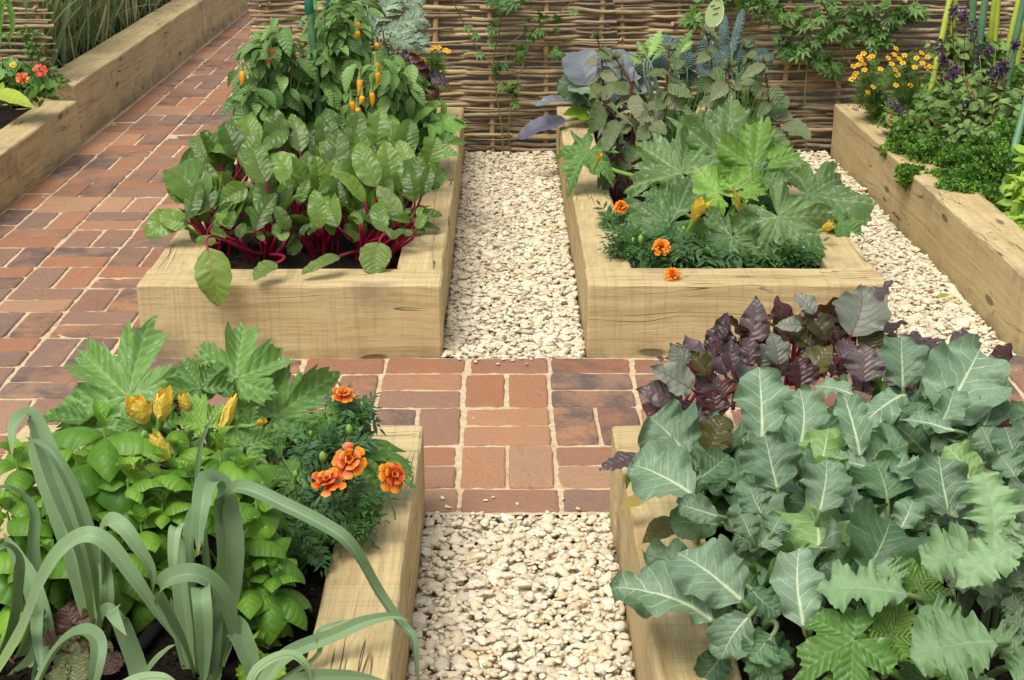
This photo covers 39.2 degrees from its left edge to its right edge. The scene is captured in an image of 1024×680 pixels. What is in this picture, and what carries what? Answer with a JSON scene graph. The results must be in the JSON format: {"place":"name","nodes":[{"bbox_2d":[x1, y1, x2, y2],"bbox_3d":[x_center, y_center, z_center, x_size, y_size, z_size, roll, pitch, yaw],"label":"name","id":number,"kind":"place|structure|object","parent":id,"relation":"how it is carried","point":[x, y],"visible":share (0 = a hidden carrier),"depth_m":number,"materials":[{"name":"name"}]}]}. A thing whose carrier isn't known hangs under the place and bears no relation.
{"place":"outdoors","nodes":[
{"label":"outdoors","id":0,"kind":"place"},
{"bbox_2d":[0,1,376,458],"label":"brick path","id":1,"kind":"structure","parent":0,"point":[20,343],"depth_m":5.14,"materials":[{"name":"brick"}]},
{"bbox_2d":[441,150,585,358],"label":"gravel","id":2,"kind":"structure","parent":0,"point":[524,197],"depth_m":4.78,"materials":[{"name":"beige gravel"}]},
{"bbox_2d":[5,0,1023,515],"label":"ground","id":3,"kind":"structure","parent":0,"point":[811,94],"depth_m":9.34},
{"bbox_2d":[0,0,59,109],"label":"wattle hurdle","id":4,"kind":"object","parent":3,"relation":"on","point":[39,23],"visible":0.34,"depth_m":6.34,"materials":[{"name":"brown wood"}]},
{"bbox_2d":[16,25,70,90],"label":"creeping plant","id":5,"kind":"object","parent":4,"relation":"attached to","point":[43,57],"visible":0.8,"depth_m":6.30,"materials":[{"name":"green plant"}]},
{"bbox_2d":[0,100,81,213],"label":"raised bed","id":6,"kind":"object","parent":3,"relation":"on","point":[40,143],"visible":0.94,"depth_m":5.91,"materials":[{"name":"brown wood"}]},
{"bbox_2d":[0,57,59,107],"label":"nasturtium plant","id":7,"kind":"object","parent":6,"relation":"on","point":[33,82],"visible":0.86,"depth_m":5.85,"materials":[{"name":"green plant"}]},
{"bbox_2d":[25,0,255,143],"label":"raised bed","id":8,"kind":"object","parent":3,"relation":"on","point":[115,75],"visible":0.34,"depth_m":7.61,"materials":[{"name":"brown wood"}]},
{"bbox_2d":[0,0,170,68],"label":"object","id":9,"kind":"object","parent":8,"relation":"on","point":[67,14],"visible":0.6,"depth_m":7.34,"materials":[{"name":"plant"}]},
{"bbox_2d":[0,425,424,679],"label":"raised bed","id":10,"kind":"object","parent":3,"relation":"on","point":[342,590],"visible":0.1,"depth_m":2.45,"materials":[{"name":"brown wood"}]},
{"bbox_2d":[0,428,61,559],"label":"basil plant","id":11,"kind":"object","parent":10,"relation":"on","point":[12,502],"visible":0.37,"depth_m":2.44,"materials":[{"name":"green plant"}]},
{"bbox_2d":[0,499,94,646],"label":"basil plant","id":12,"kind":"object","parent":10,"relation":"on","point":[58,589],"visible":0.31,"depth_m":2.37,"materials":[{"name":"green plant"}]},
{"bbox_2d":[7,407,155,639],"bbox_3d":[-0.676,0.329,2.267,0.282,0.417,0.078,13,24,30],"label":"leek","id":13,"kind":"object","parent":10,"relation":"on","point":[89,569],"visible":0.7,"depth_m":2.27,"materials":[{"name":"green plant"}]},
{"bbox_2d":[43,601,124,679],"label":"lettuce","id":14,"kind":"object","parent":10,"relation":"on","point":[71,659],"visible":0.58,"depth_m":2.25,"materials":[{"name":"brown plant"}]},
{"bbox_2d":[0,485,176,679],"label":"leek","id":15,"kind":"object","parent":10,"relation":"on","point":[31,575],"visible":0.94,"depth_m":2.22,"materials":[{"name":"green plant"}]},
{"bbox_2d":[41,399,168,572],"bbox_3d":[-0.685,0.276,2.466,0.222,0.352,0.227,0,21,0],"label":"basil plant","id":16,"kind":"object","parent":10,"relation":"on","point":[107,479],"visible":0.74,"depth_m":2.40,"materials":[{"name":"green plant"}]},
{"bbox_2d":[32,430,214,501],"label":"basil plant","id":17,"kind":"object","parent":10,"relation":"on","point":[178,442],"visible":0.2,"depth_m":2.56,"materials":[{"name":"green plant"}]},
{"bbox_2d":[95,488,201,634],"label":"basil plant","id":18,"kind":"object","parent":10,"relation":"on","point":[126,596],"visible":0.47,"depth_m":2.37,"materials":[{"name":"green plant"}]},
{"bbox_2d":[137,426,287,565],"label":"basil plant","id":19,"kind":"object","parent":10,"relation":"on","point":[181,477],"visible":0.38,"depth_m":2.41,"materials":[{"name":"green plant"}]},
{"bbox_2d":[35,604,408,679],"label":"leek","id":20,"kind":"object","parent":10,"relation":"on","point":[271,665],"visible":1,"depth_m":2.13,"materials":[{"name":"green plant"}]},
{"bbox_2d":[43,315,418,497],"bbox_3d":[-0.544,0.194,2.671,0.739,0.365,0.523,0,21,0],"label":"courgette plant","id":21,"kind":"object","parent":10,"relation":"on","point":[129,391],"visible":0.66,"depth_m":2.73,"materials":[{"name":"green plant"}]},
{"bbox_2d":[213,481,311,645],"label":"basil plant","id":22,"kind":"object","parent":10,"relation":"on","point":[265,604],"visible":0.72,"depth_m":2.29,"materials":[{"name":"green plant"}]},
{"bbox_2d":[235,618,289,679],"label":"lettuce","id":23,"kind":"object","parent":10,"relation":"on","point":[258,635],"visible":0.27,"depth_m":2.26,"materials":[{"name":"green plant"}]},
{"bbox_2d":[154,411,419,679],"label":"leek","id":24,"kind":"object","parent":10,"relation":"on","point":[209,625],"visible":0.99,"depth_m":2.19,"materials":[{"name":"green plant"}]},
{"bbox_2d":[254,381,404,576],"bbox_3d":[-0.323,0.260,2.631,0.275,0.268,0.474,0,21,0],"label":"marigold plant","id":25,"kind":"object","parent":10,"relation":"on","point":[308,542],"visible":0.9,"depth_m":2.54,"materials":[{"name":"green plant"}]},
{"bbox_2d":[136,107,463,358],"bbox_3d":[-0.618,-0.470,5.126,0.840,0.246,2.468,0,21,0],"label":"raised bed","id":26,"kind":"object","parent":3,"relation":"on","point":[348,306],"visible":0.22,"depth_m":3.98,"materials":[{"name":"brown wood"}]},
{"bbox_2d":[144,159,249,253],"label":"chard plant","id":27,"kind":"object","parent":26,"relation":"on","point":[199,191],"visible":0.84,"depth_m":4.27,"materials":[{"name":"green plant"}]},
{"bbox_2d":[180,114,262,186],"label":"chard plant","id":28,"kind":"object","parent":26,"relation":"on","point":[225,145],"visible":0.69,"depth_m":4.64,"materials":[{"name":"green plant"}]},
{"bbox_2d":[194,142,306,305],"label":"chard plant","id":29,"kind":"object","parent":26,"relation":"on","point":[267,220],"visible":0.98,"depth_m":4.18,"materials":[{"name":"green plant"}]},
{"bbox_2d":[232,85,287,143],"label":"chilli plant","id":30,"kind":"object","parent":26,"relation":"on","point":[259,101],"visible":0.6,"depth_m":4.67,"materials":[{"name":"green plant"}]},
{"bbox_2d":[222,16,317,187],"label":"chilli plant","id":31,"kind":"object","parent":26,"relation":"on","point":[270,60],"visible":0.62,"depth_m":4.77,"materials":[{"name":"green plant"}]},
{"bbox_2d":[246,107,337,223],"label":"chard plant","id":32,"kind":"object","parent":26,"relation":"on","point":[295,135],"visible":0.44,"depth_m":4.63,"materials":[{"name":"green plant"}]},
{"bbox_2d":[270,128,348,261],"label":"chard plant","id":33,"kind":"object","parent":26,"relation":"on","point":[308,173],"visible":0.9,"depth_m":4.36,"materials":[{"name":"green plant"}]},
{"bbox_2d":[304,0,322,117],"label":"garden cane","id":34,"kind":"object","parent":26,"relation":"on","point":[309,11],"visible":0.53,"depth_m":4.84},
{"bbox_2d":[289,1,373,114],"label":"chilli plant","id":35,"kind":"object","parent":26,"relation":"on","point":[337,44],"visible":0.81,"depth_m":4.86,"materials":[{"name":"green plant"}]},
{"bbox_2d":[298,0,386,112],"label":"chilli plant","id":36,"kind":"object","parent":26,"relation":"on","point":[366,39],"visible":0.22,"depth_m":5.08,"materials":[{"name":"green plant"}]},
{"bbox_2d":[301,142,432,274],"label":"chard plant","id":37,"kind":"object","parent":26,"relation":"on","point":[350,193],"visible":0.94,"depth_m":4.26,"materials":[{"name":"green plant"}]},
{"bbox_2d":[323,108,418,151],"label":"chard plant","id":38,"kind":"object","parent":26,"relation":"on","point":[378,127],"visible":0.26,"depth_m":4.64,"materials":[{"name":"green plant"}]},
{"bbox_2d":[338,46,408,125],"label":"chilli plant","id":39,"kind":"object","parent":26,"relation":"on","point":[384,77],"visible":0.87,"depth_m":4.77,"materials":[{"name":"green plant"}]},
{"bbox_2d":[361,0,431,54],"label":"cardoon plant","id":40,"kind":"object","parent":26,"relation":"on","point":[404,31],"visible":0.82,"depth_m":5.59,"materials":[{"name":"green plant"}]},
{"bbox_2d":[352,133,445,273],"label":"chard plant","id":41,"kind":"object","parent":26,"relation":"on","point":[409,173],"visible":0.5,"depth_m":4.39,"materials":[{"name":"green plant"}]},
{"bbox_2d":[338,97,469,157],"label":"plant","id":42,"kind":"object","parent":26,"relation":"on","point":[442,126],"visible":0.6,"depth_m":4.98,"materials":[{"name":"green plant"}]},
{"bbox_2d":[394,61,434,128],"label":"chilli plant","id":43,"kind":"object","parent":26,"relation":"on","point":[416,85],"visible":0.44,"depth_m":4.97,"materials":[{"name":"green plant"}]},
{"bbox_2d":[388,49,449,124],"bbox_3d":[-0.366,-0.939,5.527,0.265,0.355,0.316,0,21,0],"label":"purple lettuce","id":44,"kind":"object","parent":26,"relation":"on","point":[434,77],"visible":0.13,"depth_m":5.42,"materials":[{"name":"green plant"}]},
{"bbox_2d":[247,0,618,152],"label":"wattle hurdle","id":45,"kind":"object","parent":3,"relation":"on","point":[436,16],"visible":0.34,"depth_m":6.21,"materials":[{"name":"brown wicker"}]},
{"bbox_2d":[452,0,509,154],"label":"climbing vine","id":46,"kind":"object","parent":45,"relation":"attached to","point":[494,31],"visible":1,"depth_m":6.14,"materials":[{"name":"green plant"}]},
{"bbox_2d":[470,0,578,157],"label":"climbing vine","id":47,"kind":"object","parent":45,"relation":"attached to","point":[522,54],"visible":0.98,"depth_m":6.13,"materials":[{"name":"green plant"}]},
{"bbox_2d":[485,0,771,121],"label":"climbing vine","id":48,"kind":"object","parent":45,"relation":"attached to","point":[692,19],"visible":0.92,"depth_m":6.07,"materials":[{"name":"green plant"}]},
{"bbox_2d":[147,356,1023,522],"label":"brick crosspath","id":49,"kind":"structure","parent":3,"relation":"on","point":[531,465],"depth_m":3.62,"materials":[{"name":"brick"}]},
{"bbox_2d":[556,106,887,358],"bbox_3d":[0.614,-0.472,5.132,0.831,0.246,2.473,0,21,0],"label":"raised bed","id":50,"kind":"object","parent":3,"relation":"on","point":[626,310],"visible":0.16,"depth_m":3.99,"materials":[{"name":"brown wood"}]},
{"bbox_2d":[517,49,629,138],"bbox_3d":[0.268,-0.975,5.789,0.444,0.364,0.242,-12,23,-28],"label":"red cabbage","id":51,"kind":"object","parent":50,"relation":"on","point":[573,87],"visible":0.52,"depth_m":5.79,"materials":[{"name":"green plant"}]},
{"bbox_2d":[585,31,618,138],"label":"orach plant","id":52,"kind":"object","parent":50,"relation":"on","point":[601,75],"visible":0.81,"depth_m":5.26,"materials":[{"name":"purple plant"}]},
{"bbox_2d":[593,196,629,230],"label":"marigold plant","id":53,"kind":"object","parent":50,"relation":"on","point":[619,207],"visible":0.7,"depth_m":4.44,"materials":[{"name":"green plant"}]},
{"bbox_2d":[587,81,639,196],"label":"orach plant","id":54,"kind":"object","parent":50,"relation":"on","point":[611,134],"visible":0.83,"depth_m":4.87,"materials":[{"name":"green plant"}]},
{"bbox_2d":[607,50,650,186],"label":"orach plant","id":55,"kind":"object","parent":50,"relation":"on","point":[634,102],"visible":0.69,"depth_m":5.01,"materials":[{"name":"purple plant"}]},
{"bbox_2d":[600,49,675,133],"bbox_3d":[0.521,-0.964,5.727,0.388,0.386,0.241,-18,27,-39],"label":"red cabbage","id":56,"kind":"object","parent":50,"relation":"on","point":[638,85],"visible":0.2,"depth_m":5.62,"materials":[{"name":"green plant"}]},
{"bbox_2d":[633,101,666,188],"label":"orach plant","id":57,"kind":"object","parent":50,"relation":"on","point":[643,132],"visible":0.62,"depth_m":4.83,"materials":[{"name":"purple plant"}]},
{"bbox_2d":[630,29,692,132],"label":"mustard plant","id":58,"kind":"object","parent":50,"relation":"on","point":[648,48],"visible":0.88,"depth_m":5.28,"materials":[{"name":"green plant"}]},
{"bbox_2d":[644,42,692,142],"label":"orach plant","id":59,"kind":"object","parent":50,"relation":"on","point":[678,90],"visible":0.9,"depth_m":4.98,"materials":[{"name":"green plant"}]},
{"bbox_2d":[597,214,745,280],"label":"marigold plant","id":60,"kind":"object","parent":50,"relation":"on","point":[706,257],"visible":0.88,"depth_m":4.13,"materials":[{"name":"green plant"}]},
{"bbox_2d":[635,34,708,118],"bbox_3d":[0.647,-0.910,5.463,0.319,0.470,0.254,18,27,40],"label":"tuscan kale","id":61,"kind":"object","parent":50,"relation":"on","point":[684,71],"visible":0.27,"depth_m":5.41,"materials":[{"name":"green plant"}]},
{"bbox_2d":[692,24,726,109],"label":"orach plant","id":62,"kind":"object","parent":50,"relation":"on","point":[705,55],"visible":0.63,"depth_m":5.10,"materials":[{"name":"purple plant"}]},
{"bbox_2d":[552,93,876,268],"bbox_3d":[0.667,-0.503,4.544,0.901,0.454,1.007,-4,21,-12],"label":"courgette plant","id":63,"kind":"object","parent":50,"relation":"on","point":[728,150],"visible":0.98,"depth_m":4.45,"materials":[{"name":"green plant"}]},
{"bbox_2d":[696,58,743,196],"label":"orach plant","id":64,"kind":"object","parent":50,"relation":"on","point":[718,90],"visible":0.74,"depth_m":4.73,"materials":[{"name":"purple plant"}]},
{"bbox_2d":[696,9,774,119],"bbox_3d":[0.834,-0.984,5.520,0.296,0.569,0.331,0,21,0],"label":"tuscan kale","id":65,"kind":"object","parent":50,"relation":"on","point":[733,50],"visible":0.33,"depth_m":5.39,"materials":[{"name":"green plant"}]},
{"bbox_2d":[739,55,812,142],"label":"orach plant","id":66,"kind":"object","parent":50,"relation":"on","point":[776,109],"visible":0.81,"depth_m":4.94,"materials":[{"name":"green plant"}]},
{"bbox_2d":[737,234,829,268],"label":"marigold plant","id":67,"kind":"object","parent":50,"relation":"on","point":[789,258],"visible":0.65,"depth_m":4.18,"materials":[{"name":"green plant"}]},
{"bbox_2d":[606,0,969,150],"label":"wattle hurdle","id":68,"kind":"object","parent":3,"relation":"on","point":[646,28],"visible":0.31,"depth_m":6.23,"materials":[{"name":"brown wicker"}]},
{"bbox_2d":[746,0,931,151],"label":"climbing vine","id":69,"kind":"object","parent":68,"relation":"attached to","point":[877,37],"visible":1,"depth_m":6.11,"materials":[{"name":"green plant"}]},
{"bbox_2d":[609,426,1023,679],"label":"raised bed","id":70,"kind":"object","parent":3,"relation":"on","point":[672,645],"visible":0.07,"depth_m":2.44,"materials":[{"name":"brown wood"}]},
{"bbox_2d":[599,312,738,470],"bbox_3d":[0.350,0.111,3.034,0.255,0.265,0.630,4,21,10],"label":"beetroot plant","id":71,"kind":"object","parent":70,"relation":"on","point":[687,369],"visible":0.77,"depth_m":2.89,"materials":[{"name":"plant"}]},
{"bbox_2d":[625,399,754,544],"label":"cauliflower plant","id":72,"kind":"object","parent":70,"relation":"on","point":[673,456],"visible":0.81,"depth_m":2.44,"materials":[{"name":"green plant"}]},
{"bbox_2d":[609,480,861,679],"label":"cauliflower plant","id":73,"kind":"object","parent":70,"relation":"on","point":[711,581],"visible":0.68,"depth_m":2.12,"materials":[{"name":"green plant"}]},
{"bbox_2d":[710,295,790,409],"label":"beetroot plant","id":74,"kind":"object","parent":70,"relation":"in","point":[744,357],"visible":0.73,"depth_m":3.06,"materials":[{"name":"purple plant"}]},
{"bbox_2d":[699,365,802,554],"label":"cauliflower plant","id":75,"kind":"object","parent":70,"relation":"on","point":[770,454],"visible":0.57,"depth_m":2.40,"materials":[{"name":"green plant"}]},
{"bbox_2d":[755,295,830,390],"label":"beetroot plant","id":76,"kind":"object","parent":70,"relation":"on","point":[797,369],"visible":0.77,"depth_m":3.07,"materials":[{"name":"purple plant"}]},
{"bbox_2d":[768,293,848,378],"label":"beetroot plant","id":77,"kind":"object","parent":70,"relation":"on","point":[816,321],"visible":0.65,"depth_m":3.14,"materials":[{"name":"purple plant"}]},
{"bbox_2d":[769,422,914,637],"bbox_3d":[0.548,0.319,2.425,0.244,0.302,0.860,5,21,14],"label":"cauliflower plant","id":78,"kind":"object","parent":70,"relation":"on","point":[820,499],"visible":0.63,"depth_m":2.32,"materials":[{"name":"green plant"}]},
{"bbox_2d":[783,376,909,469],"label":"cauliflower plant","id":79,"kind":"object","parent":70,"relation":"on","point":[845,426],"visible":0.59,"depth_m":2.59,"materials":[{"name":"green plant"}]},
{"bbox_2d":[828,280,907,394],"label":"beetroot plant","id":80,"kind":"object","parent":70,"relation":"on","point":[863,312],"visible":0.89,"depth_m":3.12,"materials":[{"name":"purple plant"}]},
{"bbox_2d":[815,501,958,678],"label":"russian kale","id":81,"kind":"object","parent":70,"relation":"on","point":[877,587],"visible":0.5,"depth_m":2.00,"materials":[{"name":"green plant"}]},
{"bbox_2d":[792,554,986,679],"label":"courgette plant","id":82,"kind":"object","parent":70,"relation":"on","point":[838,646],"visible":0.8,"depth_m":1.99,"materials":[{"name":"green plant"}]},
{"bbox_2d":[796,450,987,607],"bbox_3d":[0.613,0.327,2.414,0.360,0.294,0.477,7,22,19],"label":"cauliflower plant","id":83,"kind":"object","parent":70,"relation":"on","point":[874,535],"visible":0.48,"depth_m":2.26,"materials":[{"name":"green plant"}]},
{"bbox_2d":[833,333,1014,460],"bbox_3d":[0.868,0.115,2.918,0.361,0.337,0.583,0,21,0],"label":"cauliflower plant","id":84,"kind":"object","parent":70,"relation":"on","point":[962,383],"visible":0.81,"depth_m":2.77,"materials":[{"name":"green plant"}]},
{"bbox_2d":[883,328,979,389],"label":"beetroot plant","id":85,"kind":"object","parent":70,"relation":"on","point":[919,339],"visible":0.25,"depth_m":3.24,"materials":[{"name":"green plant"}]},
{"bbox_2d":[878,413,1023,536],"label":"cauliflower plant","id":86,"kind":"object","parent":70,"relation":"on","point":[940,479],"visible":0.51,"depth_m":2.36,"materials":[{"name":"green plant"}]},
{"bbox_2d":[908,478,1023,679],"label":"russian kale","id":87,"kind":"object","parent":70,"relation":"on","point":[953,637],"visible":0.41,"depth_m":1.89,"materials":[{"name":"green plant"}]},
{"bbox_2d":[918,436,1023,656],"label":"russian kale","id":88,"kind":"object","parent":70,"relation":"on","point":[993,569],"visible":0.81,"depth_m":2.07,"materials":[{"name":"green plant"}]},
{"bbox_2d":[941,399,1023,480],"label":"cauliflower plant","id":89,"kind":"object","parent":70,"relation":"on","point":[1009,463],"visible":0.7,"depth_m":2.59,"materials":[{"name":"green plant"}]},
{"bbox_2d":[830,104,1023,355],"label":"raised bed","id":90,"kind":"object","parent":3,"relation":"on","point":[971,246],"visible":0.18,"depth_m":4.67,"materials":[{"name":"brown wood"}]},
{"bbox_2d":[849,46,898,124],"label":"tagetes plant","id":91,"kind":"object","parent":90,"relation":"on","point":[874,102],"visible":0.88,"depth_m":5.84,"materials":[{"name":"green plant"}]},
{"bbox_2d":[877,48,932,117],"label":"tagetes plant","id":92,"kind":"object","parent":90,"relation":"on","point":[905,90],"visible":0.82,"depth_m":5.62,"materials":[{"name":"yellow plant"}]},
{"bbox_2d":[877,128,941,192],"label":"parsley plant","id":93,"kind":"object","parent":90,"relation":"on","point":[897,143],"visible":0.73,"depth_m":5.21,"materials":[{"name":"green plant"}]},
{"bbox_2d":[888,81,952,153],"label":"mint bush","id":94,"kind":"object","parent":90,"relation":"on","point":[906,123],"visible":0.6,"depth_m":5.39,"materials":[{"name":"green plant"}]},
{"bbox_2d":[888,38,1023,142],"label":"purple basil","id":95,"kind":"object","parent":90,"relation":"on","point":[996,98],"visible":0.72,"depth_m":5.16,"materials":[{"name":"green plant"}]},
{"bbox_2d":[924,0,1008,122],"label":"purple basil","id":96,"kind":"object","parent":90,"relation":"on","point":[959,47],"visible":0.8,"depth_m":5.46,"materials":[{"name":"green plant"}]},
{"bbox_2d":[932,129,1007,197],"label":"parsley plant","id":97,"kind":"object","parent":90,"relation":"on","point":[962,170],"visible":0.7,"depth_m":4.91,"materials":[{"name":"green plant"}]},
{"bbox_2d":[920,47,1023,150],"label":"herb bush","id":98,"kind":"object","parent":90,"relation":"on","point":[1016,82],"visible":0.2,"depth_m":5.39,"materials":[{"name":"green plant"}]},
{"bbox_2d":[974,117,1023,212],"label":"parsley plant","id":99,"kind":"object","parent":90,"relation":"on","point":[999,158],"visible":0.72,"depth_m":4.85,"materials":[{"name":"green plant"}]},
{"bbox_2d":[997,144,1023,229],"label":"herb bush","id":100,"kind":"object","parent":90,"relation":"on","point":[1014,190],"visible":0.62,"depth_m":4.64,"materials":[{"name":"green plant"}]},
{"bbox_2d":[956,0,1023,114],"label":"wattle hurdle","id":101,"kind":"object","parent":3,"relation":"on","point":[1005,17],"visible":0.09,"depth_m":6.19,"materials":[{"name":"brown wood"}]},
{"bbox_2d":[407,511,634,679],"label":"gravel","id":102,"kind":"structure","parent":0,"point":[450,628],"depth_m":2.78,"materials":[{"name":"beige gravel"}]},
{"bbox_2d":[797,150,1016,355],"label":"gravel","id":103,"kind":"structure","parent":0,"point":[915,303],"depth_m":4.60,"materials":[{"name":"beige gravel"}]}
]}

